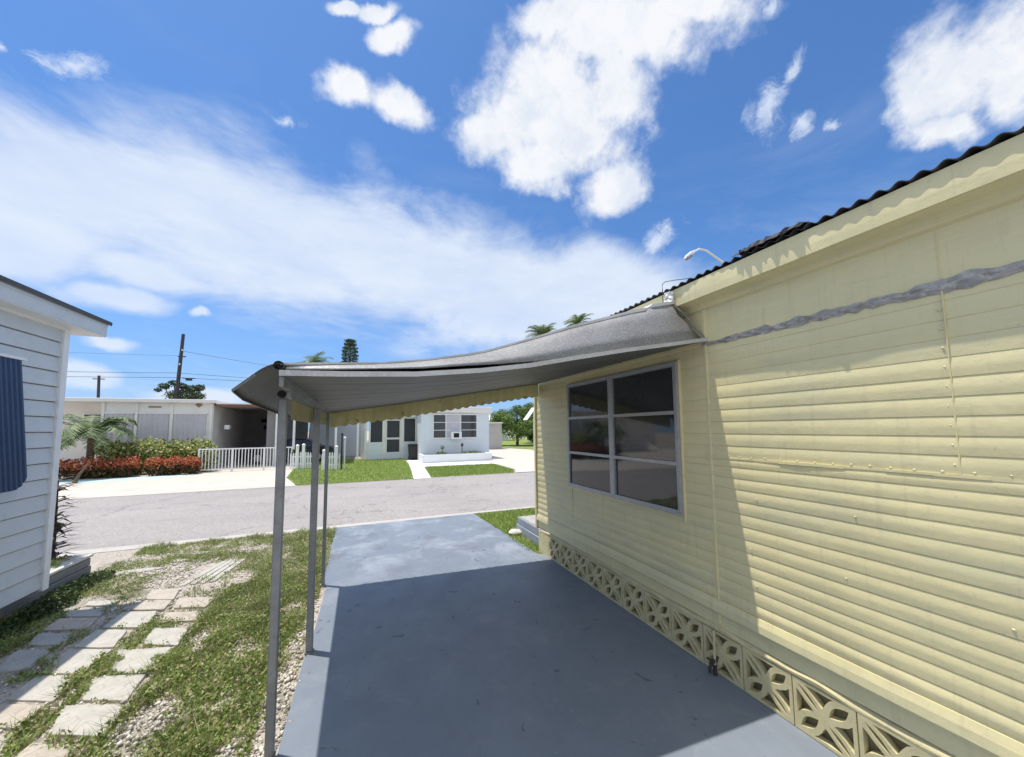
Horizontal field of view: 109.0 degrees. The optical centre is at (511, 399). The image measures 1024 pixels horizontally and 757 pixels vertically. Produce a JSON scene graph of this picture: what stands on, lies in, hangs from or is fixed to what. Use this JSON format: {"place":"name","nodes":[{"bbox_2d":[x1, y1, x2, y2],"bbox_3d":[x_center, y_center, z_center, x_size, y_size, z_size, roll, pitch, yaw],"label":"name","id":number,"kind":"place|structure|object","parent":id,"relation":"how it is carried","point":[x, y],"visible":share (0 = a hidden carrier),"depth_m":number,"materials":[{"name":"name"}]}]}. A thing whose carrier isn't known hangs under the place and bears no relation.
{"place":"outdoors","nodes":[
{"label":"outdoors","id":0,"kind":"place"},
{"bbox_2d":[59,474,194,484],"bbox_3d":[-14.217,2.878,13.105,4.050,0.017,1.550,1,-5,-22],"label":"painted apron","id":1,"kind":"object","parent":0,"point":[106,480],"visible":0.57,"depth_m":13.21,"materials":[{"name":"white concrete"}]},
{"bbox_2d":[72,461,90,482],"bbox_3d":[-14.688,2.483,12.434,0.427,0.757,0.144,1,-5,-22],"label":"leaning stub","id":2,"kind":"object","parent":1,"relation":"on","point":[77,477],"visible":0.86,"depth_m":12.41,"materials":[{"name":"brown plant"}]},
{"bbox_2d":[0,530,332,756],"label":"side yard soil","id":3,"kind":"structure","parent":0,"point":[104,560],"depth_m":3.10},
{"bbox_2d":[0,275,111,621],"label":"white sided home","id":4,"kind":"object","parent":3,"relation":"on","point":[38,329],"visible":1,"depth_m":3.35,"materials":[{"name":"plastic"}]},
{"bbox_2d":[0,568,115,641],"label":"foundation weeds","id":5,"kind":"object","parent":3,"relation":"on","point":[52,602],"visible":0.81,"depth_m":3.56,"materials":[{"name":"green plant"}]},
{"bbox_2d":[28,553,93,606],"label":"planter wall","id":6,"kind":"structure","parent":3,"relation":"on","point":[76,566],"depth_m":4.00,"materials":[{"name":"grey concrete"}]},
{"bbox_2d":[50,554,72,568],"bbox_3d":[-5.011,1.819,3.872,0.334,0.271,0.859,1,-5,-22],"label":"planter greenery","id":7,"kind":"object","parent":6,"relation":"on","point":[56,561],"visible":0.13,"depth_m":4.00,"materials":[{"name":"green plant"}]},
{"bbox_2d":[51,474,90,562],"bbox_3d":[-5.224,1.456,4.158,0.529,1.246,0.560,1,-5,-22],"label":"spiky plant","id":8,"kind":"object","parent":3,"relation":"on","point":[58,526],"visible":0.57,"depth_m":4.19,"materials":[{"name":"green plant"}]},
{"bbox_2d":[115,567,161,574],"bbox_3d":[-4.631,2.106,4.496,0.502,0.034,0.152,1,-5,-22],"label":"broken slab","id":9,"kind":"object","parent":3,"relation":"on","point":[141,570],"depth_m":4.48,"materials":[{"name":"concrete"}]},
{"bbox_2d":[0,536,332,756],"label":"white pebbles","id":10,"kind":"object","parent":3,"relation":"on","point":[152,717],"visible":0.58,"depth_m":2.47,"materials":[{"name":"gravel"}]},
{"bbox_2d":[0,526,338,756],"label":"yard grass","id":11,"kind":"structure","parent":3,"relation":"on","point":[163,691],"depth_m":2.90,"materials":[{"name":"green plant"}]},
{"bbox_2d":[167,558,188,562],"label":"broken slab","id":12,"kind":"structure","parent":3,"relation":"on","point":[178,560],"depth_m":4.81,"materials":[{"name":"concrete"}]},
{"bbox_2d":[58,458,309,498],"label":"driveway","id":13,"kind":"structure","parent":0,"point":[229,479],"depth_m":12.11,"materials":[{"name":"concrete"}]},
{"bbox_2d":[60,414,137,477],"bbox_3d":[-16.213,1.753,13.831,3.037,2.486,3.153,1,-5,-22],"label":"palm","id":14,"kind":"object","parent":13,"relation":"on","point":[91,430],"visible":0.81,"depth_m":13.91,"materials":[{"name":"green plant"}]},
{"bbox_2d":[58,456,142,479],"bbox_3d":[-15.584,2.524,13.669,2.623,0.869,0.944,1,-5,-22],"label":"red hedge","id":15,"kind":"object","parent":13,"relation":"on","point":[123,467],"visible":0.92,"depth_m":13.61,"materials":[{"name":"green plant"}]},
{"bbox_2d":[95,436,218,475],"bbox_3d":[-14.589,2.271,15.154,3.917,1.625,1.187,1,-5,-22],"label":"green hedge","id":16,"kind":"object","parent":13,"relation":"on","point":[141,447],"visible":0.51,"depth_m":14.98,"materials":[{"name":"green plant"}]},
{"bbox_2d":[142,455,202,475],"bbox_3d":[-13.534,2.601,14.574,1.925,0.830,0.757,1,-5,-22],"label":"red hedge","id":17,"kind":"object","parent":13,"relation":"on","point":[183,465],"visible":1,"depth_m":14.48,"materials":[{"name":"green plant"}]},
{"bbox_2d":[59,397,360,468],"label":"white flat roofed house","id":18,"kind":"structure","parent":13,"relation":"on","point":[222,424],"depth_m":16.80,"materials":[{"name":"paint"}]},
{"bbox_2d":[81,413,100,438],"bbox_3d":[-18.633,1.176,16.293,0.800,1.150,0.075,1,-5,-22],"label":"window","id":19,"kind":"structure","parent":18,"relation":"in","point":[84,414],"depth_m":16.26,"materials":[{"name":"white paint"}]},
{"bbox_2d":[198,447,292,470],"bbox_3d":[-11.464,2.559,15.799,3.435,0.980,0.040,1,-5,-22],"label":"white railing","id":20,"kind":"object","parent":13,"relation":"on","point":[232,455],"visible":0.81,"depth_m":15.65,"materials":[{"name":"metal"}]},
{"bbox_2d":[239,438,333,463],"bbox_3d":[-12.070,2.755,19.977,4.385,1.245,1.780,1,-5,-22],"label":"parked car","id":21,"kind":"object","parent":13,"relation":"on","point":[307,442],"visible":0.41,"depth_m":19.32,"materials":[{"name":"paint"}]},
{"bbox_2d":[289,445,307,455],"bbox_3d":[-10.203,2.654,17.325,0.886,1.114,0.765,-1,-5,10],"label":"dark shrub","id":22,"kind":"object","parent":13,"relation":"on","point":[294,450],"visible":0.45,"depth_m":17.33,"materials":[{"name":"green plant"}]},
{"bbox_2d":[55,472,534,551],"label":"road","id":23,"kind":"structure","parent":0,"point":[128,520],"depth_m":8.16,"materials":[{"name":"grey asphalt"}]},
{"bbox_2d":[287,458,413,485],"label":"lawn","id":24,"kind":"structure","parent":0,"point":[346,481],"depth_m":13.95,"materials":[{"name":"green plant"}]},
{"bbox_2d":[290,444,311,468],"bbox_3d":[-9.292,2.491,16.150,0.910,1.130,0.150,1,-5,-22],"label":"white picket panel","id":25,"kind":"object","parent":24,"relation":"on","point":[303,456],"visible":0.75,"depth_m":16.10,"materials":[{"name":"paint"}]},
{"bbox_2d":[321,445,339,469],"bbox_3d":[-7.780,2.481,15.685,0.720,1.050,0.150,1,-5,-22],"label":"white picket panel","id":26,"kind":"object","parent":24,"relation":"on","point":[336,464],"visible":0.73,"depth_m":15.69,"materials":[{"name":"paint"}]},
{"bbox_2d":[340,433,343,469],"bbox_3d":[-7.356,2.228,15.771,0.100,1.560,0.100,1,-5,-22],"label":"dark post","id":27,"kind":"object","parent":24,"relation":"on","point":[342,434],"visible":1,"depth_m":15.76,"materials":[{"name":"black plastic"}]},
{"bbox_2d":[343,437,346,468],"bbox_3d":[-7.291,2.307,15.899,0.111,1.420,0.111,-1,-4,0],"label":"white post","id":28,"kind":"object","parent":24,"relation":"on","point":[344,451],"visible":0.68,"depth_m":15.88,"materials":[{"name":"paint"}]},
{"bbox_2d":[335,512,473,527],"bbox_3d":[-1.959,2.320,6.950,2.540,0.097,0.180,1,-5,-22],"label":"driveway apron","id":29,"kind":"object","parent":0,"point":[365,523],"visible":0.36,"depth_m":6.87,"materials":[{"name":"concrete"}]},
{"bbox_2d":[308,431,526,440],"bbox_3d":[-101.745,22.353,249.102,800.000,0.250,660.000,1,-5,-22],"label":"ground","id":30,"kind":"structure","parent":0,"point":[368,435],"depth_m":103.10,"materials":[{"name":"green plant"}]},
{"bbox_2d":[0,737,7,755],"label":"stepping paver","id":31,"kind":"object","parent":30,"relation":"on","point":[3,743],"visible":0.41,"depth_m":2.00,"materials":[{"name":"concrete"}]},
{"bbox_2d":[0,704,41,730],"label":"stepping paver","id":32,"kind":"object","parent":30,"relation":"on","point":[20,711],"visible":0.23,"depth_m":2.22,"materials":[{"name":"concrete"}]},
{"bbox_2d":[0,650,49,674],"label":"stepping paver","id":33,"kind":"object","parent":30,"relation":"on","point":[16,661],"visible":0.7,"depth_m":2.73,"materials":[{"name":"grey concrete"}]},
{"bbox_2d":[7,675,75,703],"bbox_3d":[-3.119,1.948,2.435,0.418,0.056,0.240,-1,-4,2],"label":"stepping paver","id":34,"kind":"object","parent":30,"relation":"on","point":[36,688],"visible":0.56,"depth_m":2.41,"materials":[{"name":"concrete"}]},
{"bbox_2d":[15,743,83,756],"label":"stepping paver","id":35,"kind":"object","parent":30,"relation":"on","point":[37,751],"visible":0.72,"depth_m":1.95,"materials":[{"name":"concrete"}]},
{"bbox_2d":[29,633,71,646],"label":"stepping paver","id":36,"kind":"object","parent":30,"relation":"on","point":[46,639],"visible":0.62,"depth_m":3.00,"materials":[{"name":"grey concrete"}]},
{"bbox_2d":[43,617,97,631],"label":"stepping paver","id":37,"kind":"object","parent":30,"relation":"on","point":[78,624],"visible":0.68,"depth_m":3.23,"materials":[{"name":"concrete"}]},
{"bbox_2d":[41,649,111,674],"bbox_3d":[-3.263,1.971,2.722,0.430,0.056,0.288,-1,-4,2],"label":"stepping paver","id":38,"kind":"object","parent":30,"relation":"on","point":[77,658],"visible":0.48,"depth_m":2.73,"materials":[{"name":"concrete"}]},
{"bbox_2d":[63,609,106,617],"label":"stepping paver","id":39,"kind":"object","parent":30,"relation":"on","point":[98,613],"visible":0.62,"depth_m":3.43,"materials":[{"name":"grey concrete"}]},
{"bbox_2d":[51,704,121,738],"bbox_3d":[-2.541,1.922,2.171,0.536,0.055,0.232,-1,-4,4],"label":"stepping paver","id":40,"kind":"object","parent":30,"relation":"on","point":[71,717],"visible":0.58,"depth_m":2.17,"materials":[{"name":"concrete"}]},
{"bbox_2d":[74,629,126,648],"bbox_3d":[-3.373,1.996,3.020,0.435,0.056,0.255,-1,-4,3],"label":"stepping paver","id":41,"kind":"object","parent":30,"relation":"on","point":[101,638],"visible":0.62,"depth_m":3.00,"materials":[{"name":"concrete"}]},
{"bbox_2d":[86,599,118,606],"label":"stepping paver","id":42,"kind":"object","parent":30,"relation":"on","point":[97,603],"visible":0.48,"depth_m":3.62,"materials":[{"name":"concrete"}]},
{"bbox_2d":[80,674,145,703],"bbox_3d":[-2.688,1.945,2.445,0.479,0.055,0.250,-1,-4,1],"label":"stepping paver","id":43,"kind":"object","parent":30,"relation":"on","point":[113,687],"visible":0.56,"depth_m":2.42,"materials":[{"name":"concrete"}]},
{"bbox_2d":[103,611,156,628],"bbox_3d":[-3.444,2.019,3.316,0.341,0.057,0.429,1,-5,-22],"label":"stepping paver","id":44,"kind":"object","parent":30,"relation":"on","point":[132,619],"visible":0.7,"depth_m":3.31,"materials":[{"name":"concrete"}]},
{"bbox_2d":[109,646,173,674],"bbox_3d":[-2.836,1.968,2.718,0.455,0.055,0.320,0,-4,-5],"label":"stepping paver","id":45,"kind":"object","parent":30,"relation":"on","point":[132,658],"visible":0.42,"depth_m":2.73,"materials":[{"name":"concrete"}]},
{"bbox_2d":[129,600,170,611],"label":"stepping paver","id":46,"kind":"object","parent":30,"relation":"on","point":[154,605],"visible":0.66,"depth_m":3.57,"materials":[{"name":"concrete"}]},
{"bbox_2d":[144,588,179,600],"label":"stepping paver","id":47,"kind":"object","parent":30,"relation":"on","point":[161,594],"visible":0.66,"depth_m":3.82,"materials":[{"name":"concrete"}]},
{"bbox_2d":[144,627,188,647],"bbox_3d":[-2.896,1.994,3.051,0.468,0.054,0.255,-1,-4,4],"label":"stepping paver","id":48,"kind":"object","parent":30,"relation":"on","point":[160,635],"visible":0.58,"depth_m":3.03,"materials":[{"name":"concrete"}]},
{"bbox_2d":[159,611,198,623],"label":"stepping paver","id":49,"kind":"object","parent":30,"relation":"on","point":[173,615],"visible":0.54,"depth_m":3.36,"materials":[{"name":"concrete"}]},
{"bbox_2d":[173,597,214,609],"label":"stepping paver","id":50,"kind":"object","parent":30,"relation":"on","point":[185,602],"visible":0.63,"depth_m":3.63,"materials":[{"name":"concrete"}]},
{"bbox_2d":[179,558,244,585],"bbox_3d":[-3.630,2.108,4.471,0.329,0.044,0.792,0,-5,-13],"label":"grooved slab","id":51,"kind":"object","parent":30,"relation":"on","point":[220,568],"depth_m":4.42,"materials":[{"name":"concrete"}]},
{"bbox_2d":[59,472,525,499],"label":"kerb strip","id":52,"kind":"object","parent":30,"relation":"on","point":[255,488],"visible":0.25,"depth_m":10.71,"materials":[{"name":"concrete"}]},
{"bbox_2d":[57,506,534,556],"bbox_3d":[11.623,2.622,12.432,49.000,0.096,0.250,1,-5,-22],"label":"kerb strip","id":53,"kind":"object","parent":30,"relation":"on","point":[110,549],"visible":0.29,"depth_m":5.63,"materials":[{"name":"concrete"}]},
{"bbox_2d":[341,338,358,361],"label":"norfolk pine","id":54,"kind":"object","parent":30,"relation":"on","point":[348,347],"visible":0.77,"depth_m":55.13,"materials":[{"name":"green plant"}]},
{"bbox_2d":[534,126,1023,756],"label":"yellow mobile home","id":55,"kind":"object","parent":30,"relation":"on","point":[790,490],"visible":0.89,"depth_m":1.89,"materials":[{"name":"paint"}]},
{"bbox_2d":[566,361,683,515],"bbox_3d":[1.004,0.354,3.614,0.064,1.200,1.670,1,-5,-22],"label":"window","id":56,"kind":"structure","parent":55,"relation":"in","point":[623,429],"depth_m":3.37,"materials":[{"name":"glass"}]},
{"bbox_2d":[333,441,514,472],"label":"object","id":57,"kind":"structure","parent":0,"point":[351,457],"depth_m":22.36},
{"bbox_2d":[92,375,104,397],"bbox_3d":[-37.816,1.253,33.204,0.800,7.007,0.260,1,-5,-22],"label":"utility pole","id":58,"kind":"object","parent":57,"relation":"on","point":[98,378],"visible":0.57,"depth_m":33.35,"materials":[{"name":"grey wood"}]},
{"bbox_2d":[153,380,205,399],"bbox_3d":[-32.810,1.433,36.187,3.060,6.923,3.794,-4,-5,34],"label":"leafy tree","id":59,"kind":"object","parent":57,"relation":"on","point":[186,391],"visible":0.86,"depth_m":36.17,"materials":[{"name":"green plant"}]},
{"bbox_2d":[174,334,185,398],"bbox_3d":[-32.510,-0.825,35.487,0.944,11.412,0.397,1,-5,-14],"label":"utility pole","id":60,"kind":"object","parent":57,"relation":"on","point":[179,369],"visible":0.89,"depth_m":35.67,"materials":[{"name":"brown wood"}]},
{"bbox_2d":[67,371,145,372],"bbox_3d":[-45.584,-2.738,30.250,28.222,0.397,0.036,1,-5,-22],"label":"overhead wire","id":61,"kind":"object","parent":60,"relation":"attached to","point":[118,372],"visible":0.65,"depth_m":34.01,"materials":[{"name":"black"}]},
{"bbox_2d":[67,376,176,377],"bbox_3d":[-45.589,-2.263,30.209,28.202,0.450,0.036,1,-5,-22],"label":"overhead wire","id":62,"kind":"object","parent":60,"relation":"attached to","point":[142,377],"visible":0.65,"depth_m":34.70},
{"bbox_2d":[297,351,334,438],"bbox_3d":[-19.277,0.008,35.442,3.454,9.402,3.435,-2,-5,13],"label":"distant palm","id":63,"kind":"object","parent":57,"relation":"on","point":[314,358],"visible":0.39,"depth_m":35.37,"materials":[{"name":"green plant"}]},
{"bbox_2d":[407,444,417,458],"bbox_3d":[-5.713,2.980,21.119,0.600,0.856,0.610,1,-5,-22],"label":"wheeled bin","id":64,"kind":"object","parent":57,"relation":"on","point":[413,451],"visible":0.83,"depth_m":20.88,"materials":[{"name":"black plastic"}]},
{"bbox_2d":[356,407,491,459],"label":"pale blue house","id":65,"kind":"structure","parent":57,"relation":"on","point":[451,431],"depth_m":20.80,"materials":[{"name":"paint"}]},
{"bbox_2d":[386,419,400,451],"bbox_3d":[-6.897,2.176,21.192,0.850,2.100,0.065,1,-5,-22],"label":"screen door","id":66,"kind":"structure","parent":65,"relation":"in","point":[393,427],"depth_m":21.17,"materials":[{"name":"white paint"}]},
{"bbox_2d":[432,414,476,438],"bbox_3d":[-3.185,1.469,20.545,2.550,1.380,0.085,1,-5,-22],"label":"window","id":67,"kind":"structure","parent":65,"relation":"in","point":[443,424],"depth_m":20.49,"materials":[{"name":"white glass"}]},
{"bbox_2d":[419,452,491,462],"bbox_3d":[-3.047,3.085,19.680,3.700,0.420,1.300,1,-5,-22],"label":"garden planter","id":68,"kind":"object","parent":57,"relation":"on","point":[463,457],"visible":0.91,"depth_m":19.05,"materials":[{"name":"white paint"}]},
{"bbox_2d":[461,450,480,453],"bbox_3d":[-2.262,2.899,20.071,1.159,0.295,0.495,1,-5,-22],"label":"bedding plant","id":69,"kind":"object","parent":68,"relation":"in","point":[470,451],"visible":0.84,"depth_m":20.02,"materials":[{"name":"green plant"}]},
{"bbox_2d":[407,460,499,478],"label":"white path","id":70,"kind":"structure","parent":0,"point":[418,470],"depth_m":17.62,"materials":[{"name":"paint"}]},
{"bbox_2d":[425,463,513,476],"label":"lawn","id":71,"kind":"structure","parent":0,"point":[465,472],"depth_m":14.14,"materials":[{"name":"green plant"}]},
{"bbox_2d":[489,422,502,448],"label":"beige shed","id":72,"kind":"structure","parent":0,"point":[495,435],"depth_m":30.58,"materials":[{"name":"white paint"}]},
{"bbox_2d":[489,426,495,448],"bbox_3d":[-1.698,3.127,30.437,0.700,1.950,0.030,1,-5,-22],"label":"door","id":73,"kind":"structure","parent":72,"relation":"in","point":[492,429],"depth_m":30.45,"materials":[{"name":"white"}]},
{"bbox_2d":[489,415,508,440],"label":"distant house","id":74,"kind":"structure","parent":0,"point":[504,439],"depth_m":51.22,"materials":[{"name":"white paint"}]},
{"bbox_2d":[475,507,541,553],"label":"verge lawn","id":75,"kind":"structure","parent":0,"point":[510,528],"depth_m":6.69,"materials":[{"name":"green plant"}]},
{"bbox_2d":[509,529,521,535],"bbox_3d":[0.065,2.147,5.939,0.226,0.098,0.205,-2,-5,16],"label":"pale stone","id":76,"kind":"object","parent":75,"relation":"on","point":[515,532],"visible":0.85,"depth_m":5.87,"materials":[{"name":"beige stone"}]},
{"bbox_2d":[516,515,540,545],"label":"entry steps","id":77,"kind":"structure","parent":75,"relation":"on","point":[525,525],"depth_m":5.71,"materials":[{"name":"grey paint"}]},
{"bbox_2d":[684,248,723,263],"bbox_3d":[5.455,-0.854,9.772,1.925,6.525,0.160,1,-5,-22],"label":"street lamp","id":78,"kind":"object","parent":75,"relation":"on","point":[688,256],"visible":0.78,"depth_m":9.84,"materials":[{"name":"white metal"}]},
{"bbox_2d":[489,448,534,472],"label":"driveway","id":79,"kind":"structure","parent":0,"point":[519,460],"depth_m":20.84,"materials":[{"name":"concrete"}]},
{"bbox_2d":[523,407,533,438],"bbox_3d":[1.385,2.248,28.545,0.750,3.350,0.800,1,-5,-22],"label":"slanted canopy","id":80,"kind":"object","parent":79,"relation":"on","point":[529,413],"visible":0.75,"depth_m":28.57,"materials":[{"name":"white metal"}]},
{"bbox_2d":[0,0,1023,431],"label":"sky","id":81,"kind":"structure","parent":0,"point":[264,182],"materials":[{"name":"blue"}]},
{"bbox_2d":[502,438,533,449],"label":"lawn","id":82,"kind":"structure","parent":0,"point":[524,443],"depth_m":38.81,"materials":[{"name":"green plant"}]},
{"bbox_2d":[489,402,533,444],"bbox_3d":[0.399,2.407,36.655,6.126,4.428,4.931,-2,-5,18],"label":"leafy tree","id":83,"kind":"object","parent":82,"relation":"on","point":[517,429],"visible":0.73,"depth_m":35.68,"materials":[{"name":"green plant"}]},
{"bbox_2d":[524,428,533,444],"bbox_3d":[2.420,3.477,37.002,3.566,2.312,2.498,-1,-5,9],"label":"dark shrub","id":84,"kind":"object","parent":82,"relation":"on","point":[530,437],"visible":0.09,"depth_m":37.00,"materials":[{"name":"green plant"}]},
{"bbox_2d":[525,323,556,338],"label":"distant palm","id":85,"kind":"object","parent":82,"relation":"on","point":[541,330],"visible":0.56,"depth_m":44.97,"materials":[{"name":"green plant"}]},
{"bbox_2d":[562,313,593,326],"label":"distant palm","id":86,"kind":"object","parent":82,"relation":"on","point":[579,319],"visible":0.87,"depth_m":47.30,"materials":[{"name":"green plant"}]},
{"bbox_2d":[277,514,839,756],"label":"driveway","id":87,"kind":"structure","parent":0,"point":[469,635],"depth_m":2.57,"materials":[{"name":"paint"}]},
{"bbox_2d":[231,301,707,756],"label":"metal carport","id":88,"kind":"object","parent":87,"relation":"on","point":[331,394],"visible":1,"depth_m":2.44,"materials":[{"name":"grey metal"}]}
]}

